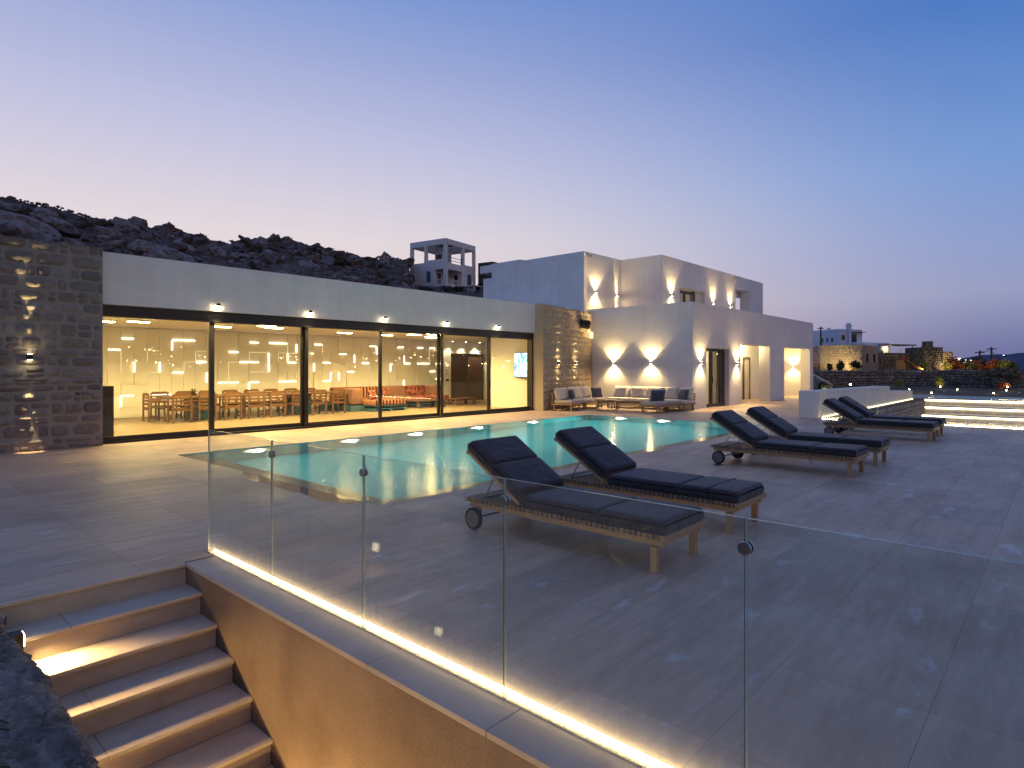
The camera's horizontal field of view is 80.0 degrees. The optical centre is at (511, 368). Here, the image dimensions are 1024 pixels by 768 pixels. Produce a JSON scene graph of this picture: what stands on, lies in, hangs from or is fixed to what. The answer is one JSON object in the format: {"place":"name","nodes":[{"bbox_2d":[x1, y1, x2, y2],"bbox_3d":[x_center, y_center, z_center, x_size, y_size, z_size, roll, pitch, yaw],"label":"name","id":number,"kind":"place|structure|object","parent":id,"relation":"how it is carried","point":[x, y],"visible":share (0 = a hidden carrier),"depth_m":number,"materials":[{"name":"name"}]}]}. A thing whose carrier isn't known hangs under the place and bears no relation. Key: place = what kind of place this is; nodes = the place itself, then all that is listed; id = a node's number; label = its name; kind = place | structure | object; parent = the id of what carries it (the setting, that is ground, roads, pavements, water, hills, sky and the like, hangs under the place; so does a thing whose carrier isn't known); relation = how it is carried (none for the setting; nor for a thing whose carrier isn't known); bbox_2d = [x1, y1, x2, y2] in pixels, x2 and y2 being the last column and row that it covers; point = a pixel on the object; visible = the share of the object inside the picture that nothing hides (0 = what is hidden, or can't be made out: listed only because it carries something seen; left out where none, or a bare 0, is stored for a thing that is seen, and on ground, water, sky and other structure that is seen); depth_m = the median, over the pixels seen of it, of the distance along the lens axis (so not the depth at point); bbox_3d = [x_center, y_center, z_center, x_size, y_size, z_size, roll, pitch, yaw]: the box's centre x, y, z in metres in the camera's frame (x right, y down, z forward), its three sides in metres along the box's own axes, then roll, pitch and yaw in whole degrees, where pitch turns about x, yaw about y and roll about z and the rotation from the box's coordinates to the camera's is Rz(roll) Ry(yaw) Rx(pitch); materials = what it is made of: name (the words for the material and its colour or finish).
{"place":"outdoors","nodes":[
{"label":"outdoors","id":0,"kind":"place"},
{"bbox_2d":[6,200,819,367],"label":"rocky hillside","id":1,"kind":"structure","parent":0,"point":[291,264],"depth_m":87.33,"materials":[{"name":"grey stone"}]},
{"bbox_2d":[0,210,61,241],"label":"boulder","id":2,"kind":"object","parent":1,"relation":"on","point":[18,225],"visible":0.59,"depth_m":58.73,"materials":[{"name":"grey stone"}]},
{"bbox_2d":[30,207,81,238],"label":"boulder","id":3,"kind":"object","parent":1,"relation":"on","point":[54,220],"visible":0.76,"depth_m":64.99,"materials":[{"name":"grey stone"}]},
{"bbox_2d":[0,196,129,223],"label":"crest stone wall","id":4,"kind":"structure","parent":1,"relation":"on","point":[36,204],"depth_m":86.31,"materials":[{"name":"stone"}]},
{"bbox_2d":[108,216,128,225],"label":"boulder","id":5,"kind":"object","parent":1,"relation":"on","point":[115,221],"visible":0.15,"depth_m":90.66,"materials":[{"name":"stone"}]},
{"bbox_2d":[128,216,147,228],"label":"boulder","id":6,"kind":"object","parent":1,"relation":"on","point":[138,221],"visible":0.34,"depth_m":91.40,"materials":[{"name":"stone"}]},
{"bbox_2d":[127,239,183,260],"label":"boulder","id":7,"kind":"object","parent":1,"relation":"on","point":[144,248],"visible":0.58,"depth_m":55.09,"materials":[{"name":"grey stone"}]},
{"bbox_2d":[169,248,198,262],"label":"boulder","id":8,"kind":"object","parent":1,"relation":"on","point":[188,258],"visible":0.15,"depth_m":57.48,"materials":[{"name":"stone"}]},
{"bbox_2d":[0,199,479,296],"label":"loose rocks","id":9,"kind":"object","parent":1,"relation":"on","point":[188,243],"visible":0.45,"depth_m":87.35,"materials":[{"name":"grey stone"}]},
{"bbox_2d":[333,260,350,265],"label":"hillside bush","id":10,"kind":"object","parent":1,"relation":"on","point":[339,262],"visible":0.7,"depth_m":96.36,"materials":[{"name":"green plant"}]},
{"bbox_2d":[410,238,475,286],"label":"tower house","id":11,"kind":"structure","parent":1,"relation":"on","point":[441,269],"depth_m":123.71,"materials":[{"name":"white paint"}]},
{"bbox_2d":[440,285,464,291],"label":"hillside bush","id":12,"kind":"object","parent":1,"relation":"on","point":[448,289],"visible":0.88,"depth_m":107.12,"materials":[{"name":"green plant"}]},
{"bbox_2d":[478,262,496,282],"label":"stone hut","id":13,"kind":"object","parent":1,"relation":"on","point":[481,277],"visible":0.17,"depth_m":128.19,"materials":[{"name":"stone"}]},
{"bbox_2d":[25,370,957,767],"bbox_3d":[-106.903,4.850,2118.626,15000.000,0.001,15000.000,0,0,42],"label":"ground","id":14,"kind":"structure","parent":0,"point":[175,620],"depth_m":10.29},
{"bbox_2d":[0,394,1023,767],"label":"terrace","id":15,"kind":"structure","parent":0,"point":[864,650],"depth_m":4.84,"materials":[{"name":"tile"}]},
{"bbox_2d":[0,613,99,767],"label":"rough stone wall","id":16,"kind":"structure","parent":15,"relation":"on","point":[43,730],"depth_m":2.88,"materials":[{"name":"stone"}]},
{"bbox_2d":[6,630,24,647],"bbox_3d":[-3.301,1.805,4.043,0.100,0.100,0.110,0,0,42],"label":"step lamp","id":17,"kind":"object","parent":16,"relation":"attached to","point":[19,635],"visible":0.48,"depth_m":4.04,"materials":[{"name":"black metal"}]},
{"bbox_2d":[0,235,102,453],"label":"stone wall","id":18,"kind":"structure","parent":15,"relation":"on","point":[51,321],"depth_m":12.37,"materials":[{"name":"grey stone"}]},
{"bbox_2d":[0,563,274,767],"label":"stone stairs","id":19,"kind":"structure","parent":15,"relation":"on","point":[99,614],"depth_m":4.31,"materials":[{"name":"stone"}]},
{"bbox_2d":[103,252,592,443],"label":"glass pavilion","id":20,"kind":"structure","parent":15,"relation":"on","point":[179,342],"depth_m":20.39,"materials":[{"name":"clear glass"}]},
{"bbox_2d":[103,385,113,436],"bbox_3d":[-9.642,1.023,13.939,0.800,1.246,0.750,0,0,42],"label":"side cabinet","id":21,"kind":"object","parent":20,"relation":"on","point":[108,411],"visible":0.3,"depth_m":13.87,"materials":[{"name":"brown wood"}]},
{"bbox_2d":[126,319,150,322],"bbox_3d":[-10.503,-1.335,17.177,0.260,0.066,0.540,0,0,42],"label":"ceiling lamp","id":22,"kind":"object","parent":20,"relation":"attached to","point":[138,321],"visible":1,"depth_m":17.08,"materials":[{"name":"white"}]},
{"bbox_2d":[142,393,165,421],"bbox_3d":[-11.133,1.201,19.000,0.560,0.890,0.500,0,0,42],"label":"dining chair","id":23,"kind":"object","parent":20,"relation":"on","point":[144,395],"visible":1,"depth_m":18.96,"materials":[{"name":"brown wood"}]},
{"bbox_2d":[150,391,171,419],"bbox_3d":[-11.383,1.201,19.860,0.500,0.890,0.560,0,0,43],"label":"dining chair","id":24,"kind":"object","parent":20,"relation":"on","point":[152,394],"visible":0.66,"depth_m":19.85,"materials":[{"name":"brown wood"}]},
{"bbox_2d":[167,393,191,423],"bbox_3d":[-10.112,1.201,18.577,0.500,0.890,0.560,0,0,43],"label":"dining chair","id":25,"kind":"object","parent":20,"relation":"on","point":[178,396],"visible":1,"depth_m":18.48,"materials":[{"name":"brown wood"}]},
{"bbox_2d":[176,391,191,418],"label":"dining chair","id":26,"kind":"object","parent":20,"relation":"on","point":[180,392],"visible":0.2,"depth_m":20.39,"materials":[{"name":"brown wood"}]},
{"bbox_2d":[192,393,216,421],"bbox_3d":[-9.664,1.201,19.203,0.500,0.890,0.560,0,0,41],"label":"dining chair","id":27,"kind":"object","parent":20,"relation":"on","point":[199,400],"visible":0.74,"depth_m":19.02,"materials":[{"name":"brown wood"}]},
{"bbox_2d":[198,390,220,415],"bbox_3d":[-10.420,1.201,21.052,0.500,0.890,0.560,0,0,40],"label":"dining chair","id":28,"kind":"object","parent":20,"relation":"on","point":[202,391],"visible":0.21,"depth_m":21.10,"materials":[{"name":"brown wood"}]},
{"bbox_2d":[218,392,241,419],"bbox_3d":[-9.088,1.201,19.714,0.500,0.890,0.560,0,0,44],"label":"dining chair","id":29,"kind":"object","parent":20,"relation":"on","point":[235,406],"visible":1,"depth_m":19.61,"materials":[{"name":"brown wood"}]},
{"bbox_2d":[222,390,243,415],"bbox_3d":[-9.857,1.201,21.575,0.500,0.890,0.560,0,0,40],"label":"dining chair","id":30,"kind":"object","parent":20,"relation":"on","point":[223,391],"visible":0.39,"depth_m":21.54,"materials":[{"name":"brown wood"}]},
{"bbox_2d":[156,391,331,419],"bbox_3d":[-8.871,1.263,21.364,1.315,0.766,6.100,0,0,42],"label":"dining table","id":31,"kind":"object","parent":20,"relation":"on","point":[204,414],"visible":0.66,"depth_m":20.35,"materials":[{"name":"brown wood"}]},
{"bbox_2d":[242,391,264,418],"bbox_3d":[-8.574,1.201,20.280,0.500,0.890,0.560,0,0,45],"label":"dining chair","id":32,"kind":"object","parent":20,"relation":"on","point":[258,405],"visible":1,"depth_m":20.18,"materials":[{"name":"brown wood"}]},
{"bbox_2d":[244,389,262,414],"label":"dining chair","id":33,"kind":"object","parent":20,"relation":"on","point":[247,390],"visible":0.35,"depth_m":22.14,"materials":[{"name":"brown wood"}]},
{"bbox_2d":[264,389,283,412],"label":"dining chair","id":34,"kind":"object","parent":20,"relation":"on","point":[282,409],"visible":0.29,"depth_m":22.79,"materials":[{"name":"brown wood"}]},
{"bbox_2d":[265,391,285,416],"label":"dining chair","id":35,"kind":"object","parent":20,"relation":"on","point":[271,404],"visible":0.95,"depth_m":20.79,"materials":[{"name":"brown wood"}]},
{"bbox_2d":[286,390,299,415],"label":"dining chair","id":36,"kind":"object","parent":20,"relation":"on","point":[295,392],"visible":0.69,"depth_m":21.21,"materials":[{"name":"brown wood"}]},
{"bbox_2d":[308,388,321,409],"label":"dining chair","id":37,"kind":"object","parent":20,"relation":"on","point":[311,389],"visible":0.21,"depth_m":23.96,"materials":[{"name":"brown wood"}]},
{"bbox_2d":[308,390,326,414],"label":"dining chair","id":38,"kind":"object","parent":20,"relation":"on","point":[318,403],"visible":0.94,"depth_m":21.88,"materials":[{"name":"brown wood"}]},
{"bbox_2d":[327,389,345,413],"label":"dining chair","id":39,"kind":"object","parent":20,"relation":"on","point":[336,391],"visible":0.88,"depth_m":22.42,"materials":[{"name":"brown wood"}]},
{"bbox_2d":[322,385,451,411],"bbox_3d":[-4.742,1.208,25.922,3.000,0.876,5.900,0,0,42],"label":"corner sofa","id":40,"kind":"object","parent":20,"relation":"on","point":[359,399],"visible":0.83,"depth_m":24.83,"materials":[{"name":"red fabric"}]},
{"bbox_2d":[368,390,376,399],"bbox_3d":[-5.448,1.020,23.797,0.212,0.363,0.421,0,0,25],"label":"throw cushion","id":41,"kind":"object","parent":40,"relation":"on","point":[371,394],"visible":1,"depth_m":23.69,"materials":[{"name":"orange fabric"}]},
{"bbox_2d":[405,399,446,407],"bbox_3d":[-3.678,1.488,25.971,0.889,0.316,1.600,0,0,42],"label":"table","id":42,"kind":"object","parent":20,"relation":"on","point":[418,401],"visible":0.8,"depth_m":25.64,"materials":[{"name":"brown wood"}]},
{"bbox_2d":[446,397,476,404],"bbox_3d":[-2.333,1.498,28.058,0.691,0.296,1.300,0,0,42],"label":"table","id":43,"kind":"object","parent":20,"relation":"on","point":[457,399],"visible":0.95,"depth_m":27.81,"materials":[{"name":"brown wood"}]},
{"bbox_2d":[451,353,482,400],"bbox_3d":[-2.292,0.438,31.613,0.117,2.416,2.230,0,0,42],"label":"hall door","id":44,"kind":"structure","parent":20,"relation":"in","point":[466,375],"depth_m":31.54,"materials":[{"name":"brown wood"}]},
{"bbox_2d":[453,355,467,400],"bbox_3d":[-2.657,0.478,31.240,0.060,2.332,1.023,0,0,42],"label":"door leaf","id":45,"kind":"structure","parent":44,"relation":"in","point":[460,362],"depth_m":31.22,"materials":[{"name":"brown wood"}]},
{"bbox_2d":[468,355,481,399],"bbox_3d":[-1.958,0.478,32.014,0.060,2.332,1.023,0,0,42],"label":"door leaf","id":46,"kind":"structure","parent":44,"relation":"in","point":[474,361],"depth_m":32.02,"materials":[{"name":"brown wood"}]},
{"bbox_2d":[514,352,526,376],"bbox_3d":[0.532,-0.150,24.824,0.239,1.000,1.240,0,0,-34],"label":"television","id":47,"kind":"object","parent":20,"relation":"attached to","point":[520,364],"visible":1,"depth_m":24.89,"materials":[{"name":"blue glass"}]},
{"bbox_2d":[185,556,639,767],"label":"retaining wall","id":48,"kind":"structure","parent":15,"relation":"on","point":[322,688],"depth_m":3.58,"materials":[{"name":"brown paint"}]},
{"bbox_2d":[207,430,1023,767],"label":"glass railing","id":49,"kind":"object","parent":48,"relation":"on","point":[745,546],"visible":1,"depth_m":3.06,"materials":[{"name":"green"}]},
{"bbox_2d":[180,415,762,454],"bbox_3d":[0.564,2.375,14.567,6.460,1.450,13.630,0,0,42],"label":"pool basin","id":50,"kind":"object","parent":15,"relation":"in","point":[427,430],"visible":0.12,"depth_m":15.77,"materials":[{"name":"stone"}]},
{"bbox_2d":[180,415,763,505],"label":"pool water","id":51,"kind":"structure","parent":50,"relation":"in","point":[332,471],"depth_m":11.78,"materials":[{"name":"teal liquid"}]},
{"bbox_2d":[533,304,591,410],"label":"stone wall","id":52,"kind":"structure","parent":15,"relation":"on","point":[560,334],"depth_m":24.91,"materials":[{"name":"beige stone"}]},
{"bbox_2d":[580,319,590,328],"bbox_3d":[3.199,-1.943,26.645,0.448,0.454,0.395,0,0,-1],"label":"loudspeaker","id":53,"kind":"object","parent":52,"relation":"attached to","point":[585,324],"visible":1,"depth_m":26.49,"materials":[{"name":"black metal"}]},
{"bbox_2d":[551,387,581,410],"bbox_3d":[2.157,1.200,24.078,0.900,0.900,0.960,0,0,31],"label":"outdoor sofa","id":54,"kind":"object","parent":15,"relation":"on","point":[561,394],"visible":1,"depth_m":23.87,"materials":[{"name":"fabric"}]},
{"bbox_2d":[567,386,603,409],"bbox_3d":[3.035,1.200,25.463,0.900,0.900,2.010,0,0,31],"label":"outdoor sofa","id":55,"kind":"object","parent":15,"relation":"on","point":[583,394],"visible":0.79,"depth_m":25.20,"materials":[{"name":"fabric"}]},
{"bbox_2d":[591,387,602,397],"bbox_3d":[3.609,1.020,25.989,0.520,0.440,0.267,0,0,-19],"label":"throw cushion","id":56,"kind":"object","parent":55,"relation":"on","point":[596,392],"visible":1,"depth_m":25.90,"materials":[{"name":"fabric"}]},
{"bbox_2d":[465,436,706,573],"bbox_3d":[0.608,1.200,5.914,2.330,0.900,0.874,0,0,42],"label":"sun lounger","id":57,"kind":"object","parent":15,"relation":"on","point":[655,526],"visible":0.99,"depth_m":5.72,"materials":[{"name":"black fabric"}]},
{"bbox_2d":[594,399,617,410],"bbox_3d":[3.721,1.442,24.302,0.879,0.424,1.380,0,0,13],"label":"coffee table","id":58,"kind":"object","parent":15,"relation":"on","point":[599,401],"visible":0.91,"depth_m":23.92,"materials":[{"name":"brown wood"}]},
{"bbox_2d":[613,400,647,411],"bbox_3d":[4.582,1.442,23.670,1.380,0.424,0.879,0,0,4],"label":"coffee table","id":59,"kind":"object","parent":15,"relation":"on","point":[626,401],"visible":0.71,"depth_m":23.50,"materials":[{"name":"brown wood"}]},
{"bbox_2d":[606,386,665,409],"bbox_3d":[5.203,1.200,25.627,2.510,0.900,0.900,0,0,42],"label":"outdoor sofa","id":60,"kind":"object","parent":15,"relation":"on","point":[623,393],"visible":0.64,"depth_m":25.73,"materials":[{"name":"beige fabric"}]},
{"bbox_2d":[554,426,765,533],"bbox_3d":[1.615,1.200,7.064,2.330,0.900,0.874,0,0,42],"label":"sun lounger","id":61,"kind":"object","parent":15,"relation":"on","point":[606,463],"visible":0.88,"depth_m":6.88,"materials":[{"name":"fabric"}]},
{"bbox_2d":[639,400,682,413],"bbox_3d":[5.688,1.440,23.233,0.780,0.420,1.960,0,0,42],"label":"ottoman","id":62,"kind":"object","parent":15,"relation":"on","point":[664,403],"visible":0.98,"depth_m":22.77,"materials":[{"name":"fabric"}]},
{"bbox_2d":[650,390,665,400],"bbox_3d":[5.494,1.030,23.005,0.620,0.440,0.266,0,0,-17],"label":"throw cushion","id":63,"kind":"object","parent":62,"relation":"on","point":[657,395],"visible":0.94,"depth_m":22.91,"materials":[{"name":"fabric"}]},
{"bbox_2d":[658,387,695,410],"bbox_3d":[6.542,1.200,24.349,1.310,0.900,0.900,0,0,42],"label":"outdoor sofa","id":64,"kind":"object","parent":15,"relation":"on","point":[671,393],"visible":0.66,"depth_m":24.28,"materials":[{"name":"fabric"}]},
{"bbox_2d":[678,389,688,399],"bbox_3d":[6.784,1.030,24.132,0.256,0.420,0.500,0,0,-23],"label":"throw cushion","id":65,"kind":"object","parent":64,"relation":"on","point":[683,394],"visible":1,"depth_m":24.00,"materials":[{"name":"fabric"}]},
{"bbox_2d":[710,410,869,477],"bbox_3d":[4.578,1.200,10.226,2.330,0.900,0.874,0,0,43],"label":"sun lounger","id":66,"kind":"object","parent":15,"relation":"on","point":[742,429],"visible":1,"depth_m":10.13,"materials":[{"name":"fabric"}]},
{"bbox_2d":[745,406,891,465],"bbox_3d":[5.631,1.200,11.355,2.330,0.900,0.874,0,0,42],"label":"sun lounger","id":67,"kind":"object","parent":15,"relation":"on","point":[771,421],"visible":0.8,"depth_m":11.27,"materials":[{"name":"fabric"}]},
{"bbox_2d":[822,398,939,441],"bbox_3d":[8.805,1.200,14.666,2.331,0.900,0.874,0,0,43],"label":"sun lounger","id":68,"kind":"object","parent":15,"relation":"on","point":[856,418],"visible":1,"depth_m":14.60,"materials":[{"name":"fabric"}]},
{"bbox_2d":[837,396,946,436],"bbox_3d":[9.754,1.200,15.768,2.330,0.900,0.874,0,0,42],"label":"sun lounger","id":69,"kind":"object","parent":15,"relation":"on","point":[864,411],"visible":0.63,"depth_m":15.83,"materials":[{"name":"fabric"}]},
{"bbox_2d":[0,0,1023,357],"label":"sky","id":70,"kind":"structure","parent":0,"point":[859,162],"materials":[{"name":"blue"}]},
{"bbox_2d":[480,251,812,409],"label":"white house","id":71,"kind":"structure","parent":0,"point":[641,320],"depth_m":28.65,"materials":[{"name":"paint"}]},
{"bbox_2d":[680,290,694,301],"bbox_3d":[8.934,-3.234,31.306,0.310,1.528,2.770,0,0,42],"label":"window","id":72,"kind":"structure","parent":71,"relation":"in","point":[692,295],"depth_m":31.26,"materials":[{"name":"metal"}]},
{"bbox_2d":[706,349,724,406],"bbox_3d":[8.731,0.398,26.488,0.170,2.496,2.390,0,0,42],"label":"glazed door","id":73,"kind":"structure","parent":71,"relation":"in","point":[721,352],"depth_m":26.98,"materials":[{"name":"metal"}]},
{"bbox_2d":[742,357,749,399],"bbox_3d":[12.500,0.522,32.565,0.088,2.244,0.880,0,0,42],"label":"porch door","id":74,"kind":"structure","parent":71,"relation":"in","point":[745,360],"depth_m":32.47,"materials":[{"name":"white metal"}]},
{"bbox_2d":[813,373,831,389],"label":"stair parapet","id":75,"kind":"structure","parent":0,"point":[817,379],"depth_m":45.12,"materials":[{"name":"beige stone"}]},
{"bbox_2d":[832,387,1023,397],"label":"planting bed","id":76,"kind":"object","parent":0,"point":[975,391],"visible":0.14,"depth_m":44.19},
{"bbox_2d":[817,381,830,389],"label":"border plant","id":77,"kind":"object","parent":76,"relation":"on","point":[822,385],"visible":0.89,"depth_m":43.47,"materials":[{"name":"green plant"}]},
{"bbox_2d":[832,382,846,387],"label":"border plant","id":78,"kind":"object","parent":76,"relation":"on","point":[837,385],"visible":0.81,"depth_m":45.81,"materials":[{"name":"green plant"}]},
{"bbox_2d":[894,379,902,388],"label":"border plant","id":79,"kind":"object","parent":76,"relation":"on","point":[898,384],"visible":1,"depth_m":49.92,"materials":[{"name":"green plant"}]},
{"bbox_2d":[813,370,1023,389],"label":"garden wall","id":80,"kind":"structure","parent":76,"relation":"on","point":[927,378],"depth_m":54.63,"materials":[{"name":"stone"}]},
{"bbox_2d":[965,368,1023,378],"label":"dry grass","id":81,"kind":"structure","parent":80,"relation":"on","point":[1004,373],"depth_m":48.53,"materials":[{"name":"plant"}]},
{"bbox_2d":[934,375,944,388],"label":"border plant","id":82,"kind":"object","parent":76,"relation":"on","point":[939,382],"visible":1,"depth_m":49.78,"materials":[{"name":"green plant"}]},
{"bbox_2d":[995,381,1011,390],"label":"border plant","id":83,"kind":"object","parent":76,"relation":"on","point":[1001,385],"visible":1,"depth_m":45.86,"materials":[{"name":"orange plant"}]},
{"bbox_2d":[925,395,1023,399],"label":"paving","id":84,"kind":"structure","parent":0,"point":[981,397],"depth_m":35.00,"materials":[{"name":"stone"}]},
{"bbox_2d":[956,353,1023,369],"bbox_3d":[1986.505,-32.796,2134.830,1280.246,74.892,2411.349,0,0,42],"label":"distant hills","id":85,"kind":"structure","parent":0,"point":[1018,358],"depth_m":2151.34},
{"label":"court floor","id":86,"kind":"structure","parent":0,"visible":0},
{"bbox_2d":[799,386,925,418],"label":"parapet wall","id":87,"kind":"structure","parent":86,"relation":"on","point":[899,402],"depth_m":25.02,"materials":[{"name":"white paint"}]},
{"bbox_2d":[918,397,1023,428],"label":"lit steps","id":88,"kind":"structure","parent":86,"relation":"on","point":[985,412],"depth_m":31.60,"materials":[{"name":"white"}]},
{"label":"garden ground","id":89,"kind":"structure","parent":0,"visible":0},
{"bbox_2d":[813,346,817,369],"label":"slatted screen","id":90,"kind":"object","parent":89,"relation":"on","point":[815,367],"visible":0.51,"depth_m":61.29,"materials":[{"name":"brown wood"}]},
{"bbox_2d":[836,359,845,369],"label":"garden shrub","id":91,"kind":"object","parent":89,"relation":"on","point":[840,365],"visible":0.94,"depth_m":59.17,"materials":[{"name":"green plant"}]},
{"bbox_2d":[820,345,877,370],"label":"stone house","id":92,"kind":"structure","parent":89,"relation":"on","point":[866,356],"depth_m":61.19,"materials":[{"name":"stone"}]},
{"bbox_2d":[848,360,862,369],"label":"garden shrub","id":93,"kind":"object","parent":89,"relation":"on","point":[855,364],"visible":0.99,"depth_m":59.17,"materials":[{"name":"green plant"}]},
{"bbox_2d":[813,323,916,363],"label":"whitewashed house","id":94,"kind":"structure","parent":89,"relation":"on","point":[848,335],"depth_m":95.83,"materials":[{"name":"white paint"}]},
{"bbox_2d":[878,353,910,370],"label":"yard wall","id":95,"kind":"structure","parent":89,"relation":"on","point":[889,363],"depth_m":67.99,"materials":[{"name":"stone"}]},
{"bbox_2d":[881,354,922,369],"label":"playground frame","id":96,"kind":"object","parent":89,"relation":"on","point":[902,364],"visible":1,"depth_m":60.95,"materials":[{"name":"brown wood"}]},
{"bbox_2d":[905,347,942,370],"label":"stone building","id":97,"kind":"structure","parent":89,"relation":"on","point":[916,355],"depth_m":66.16,"materials":[{"name":"stone"}]},
{"bbox_2d":[919,360,928,370],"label":"garden bush","id":98,"kind":"object","parent":89,"relation":"on","point":[923,365],"visible":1,"depth_m":61.91,"materials":[{"name":"green plant"}]},
{"bbox_2d":[921,341,933,370],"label":"stone chimney","id":99,"kind":"object","parent":89,"relation":"on","point":[927,350],"visible":0.84,"depth_m":65.01,"materials":[{"name":"stone"}]},
{"bbox_2d":[943,351,952,369],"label":"stone pier","id":100,"kind":"structure","parent":89,"relation":"on","point":[947,354],"depth_m":66.49,"materials":[{"name":"stone"}]},
{"bbox_2d":[944,356,963,369],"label":"garden bush","id":101,"kind":"object","parent":89,"relation":"on","point":[956,363],"visible":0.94,"depth_m":57.56,"materials":[{"name":"red plant"}]},
{"bbox_2d":[960,359,977,370],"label":"garden bush","id":102,"kind":"object","parent":89,"relation":"on","point":[968,365],"visible":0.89,"depth_m":57.67,"materials":[{"name":"green plant"}]},
{"bbox_2d":[971,359,983,369],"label":"garden bush","id":103,"kind":"object","parent":89,"relation":"on","point":[979,365],"visible":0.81,"depth_m":57.63,"materials":[{"name":"red plant"}]},
{"bbox_2d":[983,357,1001,369],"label":"garden bush","id":104,"kind":"object","parent":89,"relation":"on","point":[992,364],"visible":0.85,"depth_m":56.64,"materials":[{"name":"red plant"}]},
{"bbox_2d":[997,358,1019,368],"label":"garden bush","id":105,"kind":"object","parent":89,"relation":"on","point":[1006,365],"visible":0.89,"depth_m":54.86,"materials":[{"name":"green plant"}]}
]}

